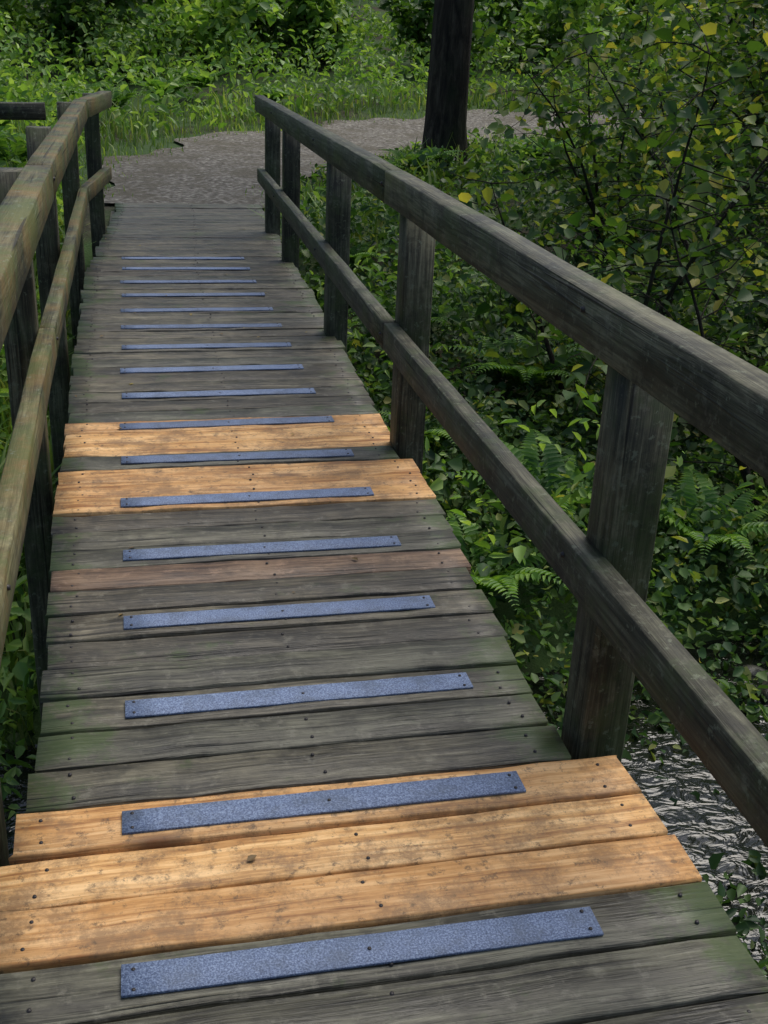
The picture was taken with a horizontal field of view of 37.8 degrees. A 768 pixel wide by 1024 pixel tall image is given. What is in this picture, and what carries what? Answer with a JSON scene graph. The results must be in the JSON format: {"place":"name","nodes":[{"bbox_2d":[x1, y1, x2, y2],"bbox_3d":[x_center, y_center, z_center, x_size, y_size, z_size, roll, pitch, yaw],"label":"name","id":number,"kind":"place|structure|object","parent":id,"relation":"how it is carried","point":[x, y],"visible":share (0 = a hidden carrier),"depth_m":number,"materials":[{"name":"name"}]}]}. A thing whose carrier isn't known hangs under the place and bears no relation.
{"place":"outdoors","nodes":[
{"label":"outdoors","id":0,"kind":"place"},
{"bbox_2d":[0,0,767,818],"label":"nettle bank","id":1,"kind":"structure","parent":0,"point":[18,88],"depth_m":17.31,"materials":[{"name":"green plant"}]},
{"bbox_2d":[0,11,5,27],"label":"elder bush","id":2,"kind":"object","parent":1,"relation":"on","point":[2,19],"visible":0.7,"depth_m":18.23,"materials":[{"name":"green plant"}]},
{"bbox_2d":[0,0,52,44],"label":"elder bush","id":3,"kind":"object","parent":1,"relation":"on","point":[5,5],"visible":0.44,"depth_m":23.09,"materials":[{"name":"green plant"}]},
{"bbox_2d":[8,0,161,63],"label":"elder bush","id":4,"kind":"object","parent":1,"relation":"on","point":[65,25],"visible":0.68,"depth_m":21.51,"materials":[{"name":"green plant"}]},
{"bbox_2d":[61,0,207,83],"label":"elder bush","id":5,"kind":"object","parent":1,"relation":"on","point":[113,41],"visible":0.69,"depth_m":20.32,"materials":[{"name":"green plant"}]},
{"bbox_2d":[110,0,292,63],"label":"elder bush","id":6,"kind":"object","parent":1,"relation":"on","point":[239,12],"visible":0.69,"depth_m":21.76,"materials":[{"name":"green plant"}]},
{"bbox_2d":[150,0,291,55],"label":"elder bush","id":7,"kind":"object","parent":1,"relation":"on","point":[191,2],"visible":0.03,"depth_m":24.56,"materials":[{"name":"green plant"}]},
{"bbox_2d":[249,0,380,64],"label":"elder bush","id":8,"kind":"object","parent":1,"relation":"on","point":[303,14],"visible":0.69,"depth_m":23.90,"materials":[{"name":"green plant"}]},
{"bbox_2d":[0,68,767,609],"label":"ferns","id":9,"kind":"object","parent":1,"relation":"on","point":[526,456],"visible":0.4,"depth_m":6.20,"materials":[{"name":"green plant"}]},
{"bbox_2d":[421,0,473,174],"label":"alder tree","id":10,"kind":"object","parent":1,"relation":"on","point":[448,82],"visible":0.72,"depth_m":13.01,"materials":[{"name":"brown plant"}]},
{"bbox_2d":[358,0,539,75],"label":"elder bush","id":11,"kind":"object","parent":1,"relation":"on","point":[422,19],"visible":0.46,"depth_m":23.74,"materials":[{"name":"green plant"}]},
{"bbox_2d":[484,0,624,75],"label":"elder bush","id":12,"kind":"object","parent":1,"relation":"on","point":[548,16],"visible":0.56,"depth_m":24.77,"materials":[{"name":"green plant"}]},
{"bbox_2d":[505,0,671,64],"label":"elder bush","id":13,"kind":"object","parent":1,"relation":"on","point":[640,25],"visible":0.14,"depth_m":27.23,"materials":[{"name":"green plant"}]},
{"bbox_2d":[483,18,767,272],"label":"hazel shrub","id":14,"kind":"object","parent":1,"relation":"on","point":[592,136],"visible":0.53,"depth_m":9.35,"materials":[{"name":"green plant"}]},
{"bbox_2d":[583,0,735,66],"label":"elder bush","id":15,"kind":"object","parent":1,"relation":"on","point":[613,5],"visible":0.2,"depth_m":27.90,"materials":[{"name":"green plant"}]},
{"bbox_2d":[573,0,767,196],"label":"hazel shrub","id":16,"kind":"object","parent":1,"relation":"on","point":[692,55],"visible":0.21,"depth_m":11.97,"materials":[{"name":"green plant"}]},
{"bbox_2d":[0,0,767,754],"bbox_3d":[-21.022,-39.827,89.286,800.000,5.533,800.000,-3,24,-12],"label":"ground","id":17,"kind":"structure","parent":0,"point":[556,612],"depth_m":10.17,"materials":[{"name":"green plant"}]},
{"bbox_2d":[0,91,767,1023],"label":"wooden footbridge","id":18,"kind":"object","parent":17,"relation":"on","point":[398,785],"visible":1,"depth_m":2.55,"materials":[{"name":"brown wood"}]},
{"bbox_2d":[75,229,357,860],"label":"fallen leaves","id":19,"kind":"object","parent":18,"relation":"on","point":[250,857],"visible":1,"depth_m":3.38,"materials":[{"name":"brown plant"}]},
{"bbox_2d":[0,116,767,978],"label":"ivy undergrowth","id":20,"kind":"object","parent":17,"relation":"on","point":[550,424],"visible":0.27,"depth_m":6.82,"materials":[{"name":"green plant"}]},
{"bbox_2d":[443,0,767,436],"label":"hazel shrub","id":21,"kind":"object","parent":17,"relation":"on","point":[707,177],"visible":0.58,"depth_m":6.91,"materials":[{"name":"green plant"}]},
{"bbox_2d":[480,0,767,367],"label":"hazel shrub","id":22,"kind":"object","parent":17,"relation":"on","point":[629,92],"visible":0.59,"depth_m":7.93,"materials":[{"name":"green plant"}]},
{"bbox_2d":[521,186,767,546],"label":"hazel shrub","id":23,"kind":"object","parent":17,"relation":"on","point":[744,295],"visible":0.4,"depth_m":6.25,"materials":[{"name":"green plant"}]},
{"bbox_2d":[621,0,767,222],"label":"hazel shrub","id":24,"kind":"object","parent":17,"relation":"on","point":[719,92],"visible":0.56,"depth_m":10.14,"materials":[{"name":"green plant"}]},
{"bbox_2d":[656,0,750,119],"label":"hazel shrub","id":25,"kind":"object","parent":17,"relation":"on","point":[720,38],"visible":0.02,"depth_m":15.82,"materials":[{"name":"green plant"}]},
{"bbox_2d":[661,0,767,169],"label":"hazel shrub","id":26,"kind":"object","parent":17,"relation":"on","point":[752,8],"visible":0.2,"depth_m":14.08,"materials":[{"name":"green plant"}]},
{"bbox_2d":[743,665,767,702],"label":"stream rocks","id":27,"kind":"object","parent":17,"relation":"on","point":[754,669],"visible":0.12,"depth_m":5.35,"materials":[{"name":"grey stone"}]},
{"bbox_2d":[0,633,767,976],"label":"stream","id":28,"kind":"structure","parent":0,"point":[706,825],"depth_m":4.47,"materials":[{"name":"black liquid"}]},
{"bbox_2d":[102,109,702,207],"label":"dirt path","id":29,"kind":"structure","parent":0,"point":[221,167],"depth_m":13.44,"materials":[{"name":"grey gravel"}]},
{"bbox_2d":[405,0,758,24],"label":"woodland backdrop","id":30,"kind":"structure","parent":0,"point":[633,2],"depth_m":37.82,"materials":[{"name":"green plant"}]}
]}

